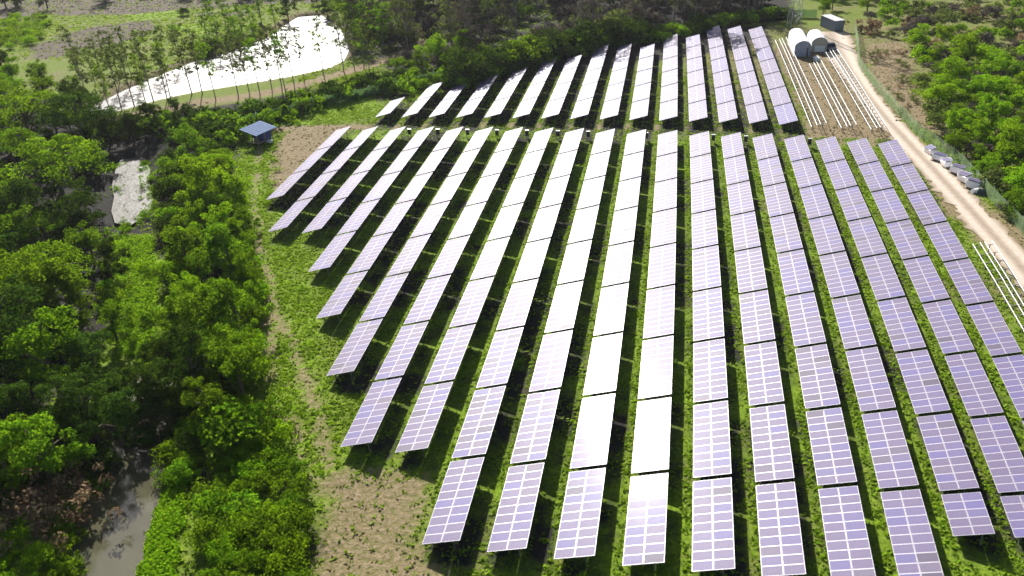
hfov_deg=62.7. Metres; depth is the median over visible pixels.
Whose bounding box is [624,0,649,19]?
teak tree
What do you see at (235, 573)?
bush
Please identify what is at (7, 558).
bush
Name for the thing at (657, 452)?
solar table
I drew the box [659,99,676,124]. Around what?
solar table
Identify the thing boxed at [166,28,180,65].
slim tree
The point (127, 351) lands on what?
shrub
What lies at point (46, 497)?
dead bush
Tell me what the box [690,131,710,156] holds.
solar table
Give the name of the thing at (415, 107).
solar table
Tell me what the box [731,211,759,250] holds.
solar table
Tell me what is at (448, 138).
solar table
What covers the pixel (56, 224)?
spreading tree
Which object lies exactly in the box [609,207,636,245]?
solar table
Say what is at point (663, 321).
solar table
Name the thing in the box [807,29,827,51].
round roofed shelter
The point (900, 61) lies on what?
shrub
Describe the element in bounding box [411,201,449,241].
solar table
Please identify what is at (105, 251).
broadleaf tree
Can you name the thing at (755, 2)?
teak tree
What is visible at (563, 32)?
hedge tree
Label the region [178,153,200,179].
broadleaf tree
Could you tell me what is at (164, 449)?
bush
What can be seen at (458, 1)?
teak tree
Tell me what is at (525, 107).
solar table
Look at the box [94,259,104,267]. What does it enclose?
bush
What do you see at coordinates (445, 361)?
solar table
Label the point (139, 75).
slim tree
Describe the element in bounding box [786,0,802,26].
power mast
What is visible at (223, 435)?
bush
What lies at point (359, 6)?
slim tree
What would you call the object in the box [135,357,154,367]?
shrub
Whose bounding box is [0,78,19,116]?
spreading tree
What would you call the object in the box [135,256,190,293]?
broadleaf tree
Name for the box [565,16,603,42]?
hedge tree
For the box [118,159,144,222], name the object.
pool weed
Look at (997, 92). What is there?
broadleaf tree
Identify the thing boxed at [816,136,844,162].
solar table
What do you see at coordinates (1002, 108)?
broadleaf tree
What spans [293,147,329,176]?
solar table
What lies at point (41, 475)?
bush
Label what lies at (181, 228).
broadleaf tree
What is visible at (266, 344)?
bush
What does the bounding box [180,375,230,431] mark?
broadleaf tree
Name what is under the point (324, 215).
solar table
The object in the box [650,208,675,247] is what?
solar table
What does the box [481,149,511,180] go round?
solar table
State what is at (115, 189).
shrub
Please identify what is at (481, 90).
solar table
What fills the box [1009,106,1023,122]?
broadleaf tree
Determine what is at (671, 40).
solar table
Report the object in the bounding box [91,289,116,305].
shrub
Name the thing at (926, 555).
solar table
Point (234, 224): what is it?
broadleaf tree
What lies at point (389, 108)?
solar table
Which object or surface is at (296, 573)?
bush
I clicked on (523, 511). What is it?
solar table
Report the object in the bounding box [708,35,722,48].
solar table
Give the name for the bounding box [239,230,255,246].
bush
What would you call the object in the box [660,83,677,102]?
solar table
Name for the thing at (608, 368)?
solar table
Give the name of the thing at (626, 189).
solar table
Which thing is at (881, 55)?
shrub
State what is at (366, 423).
solar table
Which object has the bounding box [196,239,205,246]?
bush
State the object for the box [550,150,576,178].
solar table
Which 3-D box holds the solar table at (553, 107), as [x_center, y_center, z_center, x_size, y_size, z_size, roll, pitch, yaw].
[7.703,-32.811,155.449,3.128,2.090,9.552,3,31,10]
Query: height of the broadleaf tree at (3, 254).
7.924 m
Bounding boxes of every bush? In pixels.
[0,27,12,32]
[0,31,15,39]
[0,450,24,486]
[0,457,94,521]
[0,472,90,556]
[0,480,61,536]
[0,481,18,510]
[0,531,13,547]
[0,553,14,567]
[4,42,15,48]
[5,19,18,26]
[9,12,22,17]
[15,446,73,485]
[16,472,122,553]
[19,541,56,573]
[20,27,34,36]
[20,530,42,543]
[21,16,30,19]
[21,35,38,44]
[24,571,43,575]
[32,29,45,37]
[33,462,104,524]
[35,14,48,19]
[35,563,66,575]
[40,21,48,26]
[42,554,63,570]
[57,554,88,575]
[69,473,112,498]
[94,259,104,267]
[94,302,113,312]
[95,277,114,292]
[98,262,116,273]
[121,222,131,229]
[134,339,150,354]
[139,160,149,165]
[144,295,199,324]
[147,176,157,182]
[149,173,186,200]
[149,206,182,223]
[149,436,197,470]
[150,212,179,236]
[150,364,165,372]
[150,465,174,489]
[152,146,181,163]
[154,155,178,172]
[156,200,181,216]
[157,225,176,237]
[157,273,183,284]
[157,429,185,444]
[158,160,182,176]
[158,174,182,188]
[161,457,201,484]
[162,416,186,431]
[166,273,201,295]
[167,192,188,204]
[168,368,199,386]
[171,415,199,432]
[171,430,208,454]
[171,450,203,468]
[172,424,200,441]
[175,395,189,417]
[177,7,189,14]
[177,198,196,209]
[177,514,224,553]
[180,211,205,229]
[186,393,269,454]
[187,135,216,145]
[187,367,221,384]
[188,140,225,153]
[189,486,241,525]
[193,382,237,410]
[195,567,221,575]
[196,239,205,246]
[200,537,236,566]
[201,153,230,164]
[202,148,234,160]
[205,454,227,473]
[208,467,232,489]
[211,545,247,572]
[213,250,237,271]
[215,511,246,547]
[218,452,252,478]
[226,477,251,499]
[229,394,252,411]
[229,571,253,575]
[231,505,281,554]
[233,254,265,268]
[233,439,271,462]
[234,262,264,284]
[234,458,269,486]
[236,539,271,573]
[238,508,259,525]
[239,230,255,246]
[240,304,270,328]
[244,354,279,386]
[245,278,272,305]
[246,463,281,492]
[247,333,269,355]
[249,500,282,522]
[251,418,297,449]
[255,443,293,471]
[266,529,308,575]
[269,503,315,548]
[271,567,315,575]
[272,489,304,518]
[275,456,310,481]
[283,480,312,497]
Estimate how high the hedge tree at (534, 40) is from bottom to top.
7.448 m
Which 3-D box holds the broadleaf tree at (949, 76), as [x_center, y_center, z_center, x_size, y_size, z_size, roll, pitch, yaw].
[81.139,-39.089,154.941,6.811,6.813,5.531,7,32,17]
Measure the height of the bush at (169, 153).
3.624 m
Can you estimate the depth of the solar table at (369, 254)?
108.42 m
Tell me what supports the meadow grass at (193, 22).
on the ground at (396, 508)
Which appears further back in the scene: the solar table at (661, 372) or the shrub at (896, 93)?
the shrub at (896, 93)
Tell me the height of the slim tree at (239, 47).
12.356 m
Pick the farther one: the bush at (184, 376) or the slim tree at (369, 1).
the slim tree at (369, 1)
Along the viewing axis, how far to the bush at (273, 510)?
69.68 m
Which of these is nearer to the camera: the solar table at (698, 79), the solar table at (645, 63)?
the solar table at (698, 79)
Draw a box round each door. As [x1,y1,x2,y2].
[796,48,802,55]
[802,48,808,55]
[834,21,839,30]
[839,21,843,30]
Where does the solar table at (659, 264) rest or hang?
on the ground at (396, 508)
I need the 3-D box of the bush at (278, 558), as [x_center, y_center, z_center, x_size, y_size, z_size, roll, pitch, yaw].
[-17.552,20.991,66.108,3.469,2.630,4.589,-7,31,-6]
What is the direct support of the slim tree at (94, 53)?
on the ground at (396, 508)
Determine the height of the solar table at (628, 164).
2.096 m
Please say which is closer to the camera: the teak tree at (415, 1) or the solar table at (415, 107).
the solar table at (415, 107)
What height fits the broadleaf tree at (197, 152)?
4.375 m
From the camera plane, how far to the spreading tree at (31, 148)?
124.81 m
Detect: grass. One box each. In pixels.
[0,0,561,103]
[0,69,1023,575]
[108,233,193,575]
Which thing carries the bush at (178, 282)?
on the ground at (396, 508)
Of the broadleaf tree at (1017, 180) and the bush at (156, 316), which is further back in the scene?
the broadleaf tree at (1017, 180)
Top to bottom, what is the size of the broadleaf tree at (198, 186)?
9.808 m
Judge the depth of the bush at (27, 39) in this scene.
222.36 m
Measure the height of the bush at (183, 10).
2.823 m
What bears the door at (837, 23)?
in the shipping container
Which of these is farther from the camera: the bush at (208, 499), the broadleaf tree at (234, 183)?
the broadleaf tree at (234, 183)
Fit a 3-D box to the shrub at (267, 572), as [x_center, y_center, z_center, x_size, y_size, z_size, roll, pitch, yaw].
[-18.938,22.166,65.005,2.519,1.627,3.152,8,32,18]
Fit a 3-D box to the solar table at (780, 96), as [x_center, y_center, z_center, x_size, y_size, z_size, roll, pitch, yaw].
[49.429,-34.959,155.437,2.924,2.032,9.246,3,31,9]
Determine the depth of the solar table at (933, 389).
80.47 m
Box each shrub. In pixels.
[0,23,15,31]
[0,36,21,44]
[0,512,33,538]
[0,520,29,548]
[0,561,13,575]
[0,562,16,575]
[4,18,21,29]
[6,12,21,20]
[13,539,42,557]
[18,18,40,27]
[30,10,47,18]
[32,25,43,30]
[44,516,66,529]
[47,550,80,565]
[48,515,79,533]
[51,533,81,558]
[67,527,90,549]
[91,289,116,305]
[92,283,133,299]
[96,306,138,327]
[105,184,125,196]
[108,239,127,247]
[112,225,132,234]
[117,343,140,355]
[118,217,138,228]
[122,214,145,227]
[135,209,156,223]
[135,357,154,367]
[136,180,152,191]
[137,161,151,171]
[138,167,158,179]
[138,191,158,198]
[142,202,161,210]
[177,457,226,508]
[197,558,248,575]
[205,462,271,519]
[236,384,290,415]
[237,393,298,425]
[248,554,279,575]
[250,470,308,504]
[865,49,878,55]
[872,51,889,57]
[890,92,903,96]
[892,106,912,114]
[894,73,908,80]
[895,59,907,65]
[898,48,908,55]
[910,95,922,103]
[961,157,975,165]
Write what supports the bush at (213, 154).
on the ground at (396, 508)
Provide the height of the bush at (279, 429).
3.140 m
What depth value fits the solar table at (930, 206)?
112.72 m
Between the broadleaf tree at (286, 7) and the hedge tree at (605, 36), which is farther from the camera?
the broadleaf tree at (286, 7)
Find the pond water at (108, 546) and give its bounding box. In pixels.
[62,373,184,575]
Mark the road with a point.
(979, 222)
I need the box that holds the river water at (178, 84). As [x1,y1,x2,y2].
[92,15,348,112]
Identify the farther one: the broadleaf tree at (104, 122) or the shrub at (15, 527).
the broadleaf tree at (104, 122)
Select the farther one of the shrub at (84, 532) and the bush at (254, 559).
the shrub at (84, 532)
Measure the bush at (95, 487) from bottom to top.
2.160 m
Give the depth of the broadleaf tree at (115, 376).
84.35 m
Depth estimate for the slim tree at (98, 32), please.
190.26 m
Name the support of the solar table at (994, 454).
on the ground at (396, 508)
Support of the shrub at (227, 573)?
on the ground at (396, 508)
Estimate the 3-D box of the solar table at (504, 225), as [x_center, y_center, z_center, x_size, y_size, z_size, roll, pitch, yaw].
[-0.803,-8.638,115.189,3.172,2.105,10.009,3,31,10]
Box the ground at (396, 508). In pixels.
[0,0,1023,575]
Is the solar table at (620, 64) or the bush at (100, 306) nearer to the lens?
the bush at (100, 306)
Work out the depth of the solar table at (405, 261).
107.50 m
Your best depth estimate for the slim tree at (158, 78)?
171.01 m
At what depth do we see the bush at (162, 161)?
138.41 m
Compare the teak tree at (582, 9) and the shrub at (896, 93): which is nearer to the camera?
the shrub at (896, 93)
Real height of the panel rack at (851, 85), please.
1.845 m
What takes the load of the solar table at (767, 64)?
on the ground at (396, 508)
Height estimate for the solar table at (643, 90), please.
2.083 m
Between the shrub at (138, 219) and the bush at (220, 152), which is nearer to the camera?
the shrub at (138, 219)
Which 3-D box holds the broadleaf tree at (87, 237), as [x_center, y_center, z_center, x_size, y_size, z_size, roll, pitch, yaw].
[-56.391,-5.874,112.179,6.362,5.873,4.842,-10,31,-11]
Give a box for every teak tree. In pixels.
[330,0,369,22]
[342,0,369,19]
[353,0,394,24]
[380,0,427,27]
[385,0,425,49]
[398,0,428,10]
[430,0,466,45]
[444,0,482,29]
[449,0,479,50]
[477,0,504,23]
[495,0,518,34]
[497,0,529,37]
[558,0,611,23]
[562,0,605,27]
[616,0,661,20]
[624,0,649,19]
[663,0,683,19]
[667,0,697,22]
[677,0,713,18]
[747,0,764,9]
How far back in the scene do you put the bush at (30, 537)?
69.22 m
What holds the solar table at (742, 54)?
on the ground at (396, 508)
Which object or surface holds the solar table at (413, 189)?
on the ground at (396, 508)
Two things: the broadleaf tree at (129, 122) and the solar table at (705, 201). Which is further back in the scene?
the broadleaf tree at (129, 122)
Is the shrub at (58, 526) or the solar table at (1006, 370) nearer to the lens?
the shrub at (58, 526)
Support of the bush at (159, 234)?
on the ground at (396, 508)
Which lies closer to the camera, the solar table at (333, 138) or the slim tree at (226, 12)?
the solar table at (333, 138)
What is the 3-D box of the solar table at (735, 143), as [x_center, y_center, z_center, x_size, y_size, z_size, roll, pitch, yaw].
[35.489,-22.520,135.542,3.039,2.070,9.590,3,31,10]
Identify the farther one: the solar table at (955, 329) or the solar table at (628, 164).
the solar table at (628, 164)
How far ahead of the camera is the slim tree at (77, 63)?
177.03 m
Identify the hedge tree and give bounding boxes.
[436,63,464,82]
[439,46,498,83]
[447,48,475,72]
[467,55,495,80]
[476,40,516,62]
[482,48,512,70]
[484,52,504,71]
[498,39,539,62]
[507,47,542,69]
[514,33,556,57]
[523,27,564,56]
[527,35,557,58]
[534,27,559,36]
[541,30,572,54]
[559,25,591,44]
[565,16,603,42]
[566,30,602,55]
[573,31,597,49]
[586,20,625,41]
[595,29,611,43]
[599,14,644,38]
[623,13,658,33]
[662,23,685,30]
[683,21,697,33]
[733,8,748,20]
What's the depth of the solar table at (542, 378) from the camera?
86.10 m
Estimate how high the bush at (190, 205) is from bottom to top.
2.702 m
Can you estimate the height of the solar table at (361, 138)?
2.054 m
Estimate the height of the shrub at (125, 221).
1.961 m
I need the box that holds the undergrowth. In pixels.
[0,0,1023,483]
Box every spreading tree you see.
[0,72,25,107]
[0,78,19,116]
[0,86,66,140]
[0,95,42,112]
[0,126,46,171]
[0,128,18,164]
[0,133,116,206]
[2,240,94,305]
[22,210,70,243]
[30,91,120,139]
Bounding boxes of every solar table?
[266,170,306,202]
[268,198,312,235]
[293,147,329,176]
[297,170,337,203]
[302,198,345,237]
[308,231,355,275]
[316,271,367,322]
[317,126,350,151]
[322,147,358,175]
[327,319,382,379]
[329,171,367,205]
[337,199,379,238]
[341,378,401,450]
[345,126,377,151]
[347,233,392,277]
[353,147,387,177]
[359,273,408,325]
[362,172,399,206]
[373,200,413,239]
[374,126,405,152]
[375,322,427,383]
[376,97,404,120]
[384,147,418,178]
[387,234,430,280]
[395,382,452,456]
[396,172,432,206]
[402,97,429,120]
[403,127,433,154]
[403,275,450,328]
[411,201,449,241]
[415,148,448,179]
[417,82,442,103]
[422,457,483,548]
[425,325,474,384]
[428,236,469,281]
[429,97,455,120]
[430,173,465,208]
[433,127,462,155]
[443,82,465,103]
[448,148,479,180]
[448,202,485,241]
[450,277,493,327]
[452,386,505,459]
[456,97,482,117]
[463,127,492,155]
[466,174,499,209]
[469,81,493,103]
[470,237,509,279]
[476,327,523,388]
[480,73,497,85]
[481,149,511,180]
[484,97,509,119]
[487,203,522,240]
[487,463,543,555]
[495,127,522,155]
[496,82,518,100]
[496,279,537,330]
[502,174,534,206]
[505,68,526,84]
[510,390,559,465]
[513,97,536,121]
[513,238,550,282]
[515,149,544,177]
[522,82,544,100]
[526,128,552,152]
[527,204,560,241]
[529,330,572,392]
[531,67,551,87]
[538,55,557,73]
[539,175,569,207]
[541,97,564,121]
[544,281,582,333]
[549,82,570,100]
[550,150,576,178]
[554,468,605,562]
[556,68,575,84]
[557,240,591,284]
[558,128,583,153]
[563,55,581,70]
[568,206,598,243]
[570,393,614,470]
[571,98,592,122]
[577,82,596,100]
[577,176,604,208]
[582,68,601,84]
[583,333,622,396]
[584,151,609,179]
[587,55,604,70]
[591,129,614,153]
[592,44,608,57]
[593,283,628,336]
[600,98,620,122]
[602,242,633,286]
[604,82,623,101]
[608,68,626,85]
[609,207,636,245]
[612,55,628,71]
[615,44,631,58]
[615,177,640,210]
[620,151,643,180]
[622,473,667,569]
[624,129,645,154]
[630,98,648,123]
[631,397,670,475]
[632,83,650,101]
[635,68,651,85]
[637,56,652,71]
[638,336,672,400]
[639,44,653,58]
[643,285,674,339]
[647,243,675,288]
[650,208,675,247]
[653,178,676,211]
[655,153,676,181]
[657,130,676,155]
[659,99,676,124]
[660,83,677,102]
[661,69,677,86]
[662,56,677,71]
[663,45,676,58]
[664,34,676,46]
[686,34,699,47]
[687,45,701,59]
[687,56,702,72]
[688,69,703,87]
[688,84,705,102]
[689,100,706,125]
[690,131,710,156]
[690,154,712,182]
[691,180,714,213]
[692,210,717,248]
[692,245,720,291]
[692,478,734,575]
[693,288,723,342]
[693,339,727,404]
[693,401,730,479]
[707,25,720,37]
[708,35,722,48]
[710,45,725,60]
[711,57,727,72]
[713,70,730,87]
[715,85,733,104]
[717,101,736,126]
[721,132,743,158]
[724,155,748,184]
[727,26,742,37]
[727,181,753,215]
[730,35,745,48]
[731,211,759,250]
[733,46,749,60]
[735,58,753,73]
[735,247,766,293]
[739,71,757,88]
[739,290,774,344]
[742,85,761,104]
[744,341,783,407]
[746,102,767,126]
[749,26,764,38]
[750,404,793,484]
[752,36,768,49]
[753,133,777,159]
[756,46,773,61]
[756,482,805,575]
[758,156,784,186]
[760,58,778,74]
[763,183,792,216]
[764,72,784,89]
[769,86,790,105]
[770,213,802,253]
[774,103,797,127]
[777,249,812,296]
[784,135,810,161]
[785,292,825,347]
[791,158,820,187]
[795,344,839,410]
[800,184,831,219]
[806,407,856,487]
[809,215,844,255]
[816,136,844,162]
[818,486,875,575]
[819,252,858,298]
[825,159,856,189]
[832,295,875,350]
[836,186,870,221]
[846,347,895,413]
[847,138,877,164]
[848,217,886,257]
[859,161,892,195]
[862,254,904,301]
[862,410,918,490]
[872,188,908,223]
[877,297,925,353]
[878,140,910,169]
[880,489,943,575]
[886,220,927,260]
[892,163,927,193]
[896,350,949,416]
[903,256,949,303]
[907,190,945,225]
[917,413,978,493]
[922,300,973,355]
[924,222,967,262]
[941,492,994,544]
[944,259,992,305]
[945,352,1002,418]
[967,302,1020,359]
[970,416,1023,495]
[992,355,1023,421]
[1000,495,1023,543]
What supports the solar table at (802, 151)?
on the ground at (396, 508)
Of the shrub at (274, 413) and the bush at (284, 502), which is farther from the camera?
the shrub at (274, 413)
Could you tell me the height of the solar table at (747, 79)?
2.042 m
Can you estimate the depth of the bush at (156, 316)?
97.20 m
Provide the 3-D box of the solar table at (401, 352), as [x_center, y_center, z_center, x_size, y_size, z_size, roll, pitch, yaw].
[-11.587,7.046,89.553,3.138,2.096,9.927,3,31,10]
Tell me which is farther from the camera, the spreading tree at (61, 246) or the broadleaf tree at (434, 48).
the broadleaf tree at (434, 48)
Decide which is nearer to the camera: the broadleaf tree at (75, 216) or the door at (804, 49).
the broadleaf tree at (75, 216)
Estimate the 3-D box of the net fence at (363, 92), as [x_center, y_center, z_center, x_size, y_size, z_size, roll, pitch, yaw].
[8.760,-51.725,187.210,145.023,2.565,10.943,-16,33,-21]
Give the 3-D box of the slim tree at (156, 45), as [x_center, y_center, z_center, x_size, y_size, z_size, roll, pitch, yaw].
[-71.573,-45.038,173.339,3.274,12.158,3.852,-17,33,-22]
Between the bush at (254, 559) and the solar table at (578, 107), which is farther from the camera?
the solar table at (578, 107)
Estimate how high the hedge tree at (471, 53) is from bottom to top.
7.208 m
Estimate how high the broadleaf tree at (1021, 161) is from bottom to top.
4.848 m
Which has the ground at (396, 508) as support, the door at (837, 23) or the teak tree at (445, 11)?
the teak tree at (445, 11)
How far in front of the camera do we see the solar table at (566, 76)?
171.72 m
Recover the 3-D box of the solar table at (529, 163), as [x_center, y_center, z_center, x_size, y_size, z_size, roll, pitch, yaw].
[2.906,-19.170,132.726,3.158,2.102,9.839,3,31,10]
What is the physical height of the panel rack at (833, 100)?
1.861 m
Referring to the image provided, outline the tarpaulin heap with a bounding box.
[969,187,990,195]
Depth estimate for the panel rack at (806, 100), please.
153.82 m
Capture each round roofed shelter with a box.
[788,28,810,56]
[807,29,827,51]
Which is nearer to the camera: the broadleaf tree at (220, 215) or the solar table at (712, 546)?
the solar table at (712, 546)
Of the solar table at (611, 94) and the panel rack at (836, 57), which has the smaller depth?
the solar table at (611, 94)
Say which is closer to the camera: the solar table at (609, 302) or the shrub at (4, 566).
the shrub at (4, 566)
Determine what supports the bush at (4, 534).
on the ground at (396, 508)
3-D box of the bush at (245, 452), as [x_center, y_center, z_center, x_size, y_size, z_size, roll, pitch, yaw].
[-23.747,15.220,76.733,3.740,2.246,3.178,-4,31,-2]
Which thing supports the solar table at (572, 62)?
on the ground at (396, 508)
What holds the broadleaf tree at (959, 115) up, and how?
on the ground at (396, 508)
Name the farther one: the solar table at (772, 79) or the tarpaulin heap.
the solar table at (772, 79)
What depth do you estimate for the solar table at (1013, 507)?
66.25 m
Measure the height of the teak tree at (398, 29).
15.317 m
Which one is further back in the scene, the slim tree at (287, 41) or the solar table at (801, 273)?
the slim tree at (287, 41)
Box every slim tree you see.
[56,24,82,79]
[66,46,93,88]
[78,46,104,85]
[85,36,105,87]
[91,63,110,106]
[93,30,111,72]
[97,48,128,109]
[101,31,122,82]
[108,41,134,106]
[110,26,133,78]
[127,55,148,100]
[128,32,147,75]
[130,40,158,101]
[148,29,172,62]
[148,48,170,98]
[152,41,175,95]
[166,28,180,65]
[171,37,195,93]
[183,29,203,93]
[190,9,219,39]
[193,42,226,99]
[198,0,217,35]
[205,15,229,55]
[210,0,236,32]
[217,9,238,41]
[218,33,244,95]
[222,15,254,49]
[226,3,246,40]
[230,35,251,94]
[239,4,257,42]
[242,38,266,94]
[247,0,272,33]
[254,28,277,89]
[259,0,284,29]
[261,26,286,85]
[269,30,288,91]
[276,25,296,81]
[289,27,304,77]
[306,16,330,73]
[323,0,357,27]
[324,11,349,71]
[331,2,356,49]
[337,0,354,38]
[340,18,359,69]
[349,2,372,45]
[351,18,366,66]
[353,0,378,22]
[356,20,376,71]
[369,3,393,49]
[378,1,401,43]
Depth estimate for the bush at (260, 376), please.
86.50 m
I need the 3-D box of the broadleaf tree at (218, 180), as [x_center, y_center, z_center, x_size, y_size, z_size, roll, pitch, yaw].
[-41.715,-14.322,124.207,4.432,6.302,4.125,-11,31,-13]
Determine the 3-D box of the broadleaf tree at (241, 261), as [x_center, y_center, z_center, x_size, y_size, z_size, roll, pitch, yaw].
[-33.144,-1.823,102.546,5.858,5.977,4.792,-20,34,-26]
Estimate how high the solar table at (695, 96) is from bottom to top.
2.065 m
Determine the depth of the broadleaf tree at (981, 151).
126.28 m
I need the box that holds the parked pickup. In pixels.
[827,42,836,51]
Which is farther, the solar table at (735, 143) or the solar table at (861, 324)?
the solar table at (735, 143)
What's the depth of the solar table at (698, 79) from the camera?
166.45 m
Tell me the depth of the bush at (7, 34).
227.86 m
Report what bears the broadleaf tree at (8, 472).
on the ground at (396, 508)
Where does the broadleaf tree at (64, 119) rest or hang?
on the ground at (396, 508)
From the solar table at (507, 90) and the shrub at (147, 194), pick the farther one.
the solar table at (507, 90)
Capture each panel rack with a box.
[775,38,790,53]
[780,48,796,65]
[784,60,802,79]
[790,73,809,94]
[797,88,817,111]
[804,105,826,129]
[809,61,828,80]
[816,75,836,92]
[823,90,845,112]
[825,49,844,67]
[832,106,856,131]
[834,62,853,80]
[841,76,862,96]
[850,90,873,113]
[860,107,885,132]
[973,241,1017,287]
[996,280,1023,332]
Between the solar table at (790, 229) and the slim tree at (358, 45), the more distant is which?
the slim tree at (358, 45)
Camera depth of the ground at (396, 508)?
99.46 m
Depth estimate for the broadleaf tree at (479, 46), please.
183.68 m
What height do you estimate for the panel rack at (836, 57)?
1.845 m
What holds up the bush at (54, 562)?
on the ground at (396, 508)
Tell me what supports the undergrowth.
on the ground at (396, 508)
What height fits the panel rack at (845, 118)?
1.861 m
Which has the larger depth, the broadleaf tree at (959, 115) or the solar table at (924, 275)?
the broadleaf tree at (959, 115)
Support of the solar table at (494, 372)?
on the ground at (396, 508)
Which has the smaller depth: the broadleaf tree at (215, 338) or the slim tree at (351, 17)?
the broadleaf tree at (215, 338)
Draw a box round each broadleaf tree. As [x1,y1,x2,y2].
[0,49,18,75]
[0,56,24,89]
[0,176,6,188]
[0,177,65,237]
[0,203,44,252]
[0,232,46,262]
[0,248,27,306]
[0,253,76,327]
[0,273,46,376]
[0,304,78,393]
[0,380,53,438]
[0,411,96,489]
[0,412,34,491]
[11,0,23,7]
[16,406,83,446]
[20,75,57,98]
[21,59,52,85]
[25,149,87,189]
[33,103,68,132]
[33,265,94,327]
[33,362,117,440]
[36,0,48,8]
[38,129,56,150]
[40,184,106,228]
[47,330,111,390]
[51,105,74,132]
[54,78,81,111]
[63,85,101,116]
[63,220,111,263]
[70,110,106,138]
[72,386,162,448]
[80,236,131,278]
[83,366,142,424]
[84,110,130,145]
[92,298,139,343]
[107,362,181,429]
[113,113,154,140]
[135,100,166,132]
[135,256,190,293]
[135,375,206,436]
[138,330,181,382]
[152,320,225,394]
[155,284,229,339]
[162,215,208,272]
[163,96,191,122]
[163,221,198,247]
[166,302,199,324]
[168,270,201,315]
[172,123,200,157]
[173,154,228,211]
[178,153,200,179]
[178,199,211,235]
[178,223,202,252]
[180,175,195,189]
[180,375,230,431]
[183,249,210,283]
[183,327,223,362]
[189,283,230,315]
[191,147,204,162]
[191,222,265,277]
[194,278,275,343]
[196,189,234,216]
[200,201,232,226]
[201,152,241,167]
[203,327,271,397]
[207,167,226,191]
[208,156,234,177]
[209,322,252,383]
[212,173,246,195]
[213,316,264,357]
[216,196,248,217]
[218,247,269,286]
[220,168,254,205]
[221,228,257,254]
[222,217,254,254]
[228,280,249,293]
[233,204,261,231]
[233,279,259,313]
[273,0,297,21]
[315,0,336,18]
[328,0,340,15]
[388,57,407,68]
[405,50,429,69]
[413,32,450,67]
[446,29,468,56]
[476,43,489,51]
[818,0,831,14]
[858,0,875,10]
[902,23,933,44]
[922,83,965,108]
[927,41,947,57]
[928,61,950,77]
[933,55,972,85]
[935,23,956,41]
[940,78,965,103]
[942,128,972,153]
[943,103,969,120]
[945,107,976,128]
[948,28,986,61]
[960,109,990,131]
[961,74,1010,103]
[962,92,982,102]
[964,117,993,141]
[968,92,1013,120]
[968,143,994,160]
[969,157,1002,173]
[972,79,993,94]
[973,152,1001,166]
[979,135,1002,148]
[980,51,1020,76]
[983,49,1002,68]
[986,82,1007,96]
[992,75,1006,84]
[993,117,1019,132]
[993,119,1023,162]
[997,186,1023,219]
[999,117,1022,139]
[1000,84,1018,94]
[1002,163,1023,189]
[1007,60,1023,79]
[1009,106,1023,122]
[1012,72,1023,85]
[1014,145,1023,166]
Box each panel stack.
[924,144,936,154]
[930,151,947,161]
[940,157,952,168]
[949,163,965,174]
[957,171,972,183]
[964,177,982,189]
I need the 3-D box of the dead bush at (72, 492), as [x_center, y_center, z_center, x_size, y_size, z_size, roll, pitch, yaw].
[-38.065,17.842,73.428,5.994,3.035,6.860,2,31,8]
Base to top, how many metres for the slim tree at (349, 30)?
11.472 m
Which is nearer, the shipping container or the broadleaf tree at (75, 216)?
the broadleaf tree at (75, 216)
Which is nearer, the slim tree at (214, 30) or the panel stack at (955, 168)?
the panel stack at (955, 168)
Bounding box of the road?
[822,32,1023,288]
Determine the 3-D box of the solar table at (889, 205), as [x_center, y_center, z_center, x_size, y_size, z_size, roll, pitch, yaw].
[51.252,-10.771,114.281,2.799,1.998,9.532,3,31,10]
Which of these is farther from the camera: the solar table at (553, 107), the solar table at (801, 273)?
the solar table at (553, 107)
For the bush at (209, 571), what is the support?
on the ground at (396, 508)
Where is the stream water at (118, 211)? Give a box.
[112,158,152,223]
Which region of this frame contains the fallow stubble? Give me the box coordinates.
[0,0,308,58]
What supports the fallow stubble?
on the ground at (396, 508)
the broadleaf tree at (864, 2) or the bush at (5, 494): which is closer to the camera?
the bush at (5, 494)
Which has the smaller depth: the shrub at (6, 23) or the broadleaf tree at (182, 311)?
the broadleaf tree at (182, 311)
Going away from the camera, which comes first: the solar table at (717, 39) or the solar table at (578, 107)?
the solar table at (578, 107)
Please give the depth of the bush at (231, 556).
65.81 m
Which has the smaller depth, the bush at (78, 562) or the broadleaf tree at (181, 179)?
the bush at (78, 562)
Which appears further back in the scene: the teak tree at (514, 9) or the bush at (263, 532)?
the teak tree at (514, 9)
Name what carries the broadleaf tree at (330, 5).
on the ground at (396, 508)
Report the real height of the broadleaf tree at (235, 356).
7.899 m
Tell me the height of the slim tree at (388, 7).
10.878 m
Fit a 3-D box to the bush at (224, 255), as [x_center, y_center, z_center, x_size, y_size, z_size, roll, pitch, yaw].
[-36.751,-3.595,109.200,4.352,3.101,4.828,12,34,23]
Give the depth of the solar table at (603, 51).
186.27 m
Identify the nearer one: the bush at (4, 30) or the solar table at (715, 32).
the solar table at (715, 32)
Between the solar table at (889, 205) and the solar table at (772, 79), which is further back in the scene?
the solar table at (772, 79)
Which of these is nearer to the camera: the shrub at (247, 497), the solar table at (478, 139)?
the shrub at (247, 497)
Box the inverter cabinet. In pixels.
[556,130,559,138]
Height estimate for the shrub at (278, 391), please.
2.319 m
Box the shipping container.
[820,14,844,31]
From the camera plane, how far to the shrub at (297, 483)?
72.76 m
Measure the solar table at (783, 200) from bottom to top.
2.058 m
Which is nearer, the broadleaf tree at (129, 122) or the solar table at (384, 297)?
the solar table at (384, 297)
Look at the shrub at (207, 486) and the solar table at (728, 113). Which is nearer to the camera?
the shrub at (207, 486)
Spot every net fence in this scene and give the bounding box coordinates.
[224,9,816,120]
[854,22,1023,229]
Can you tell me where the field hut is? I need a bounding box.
[239,121,275,146]

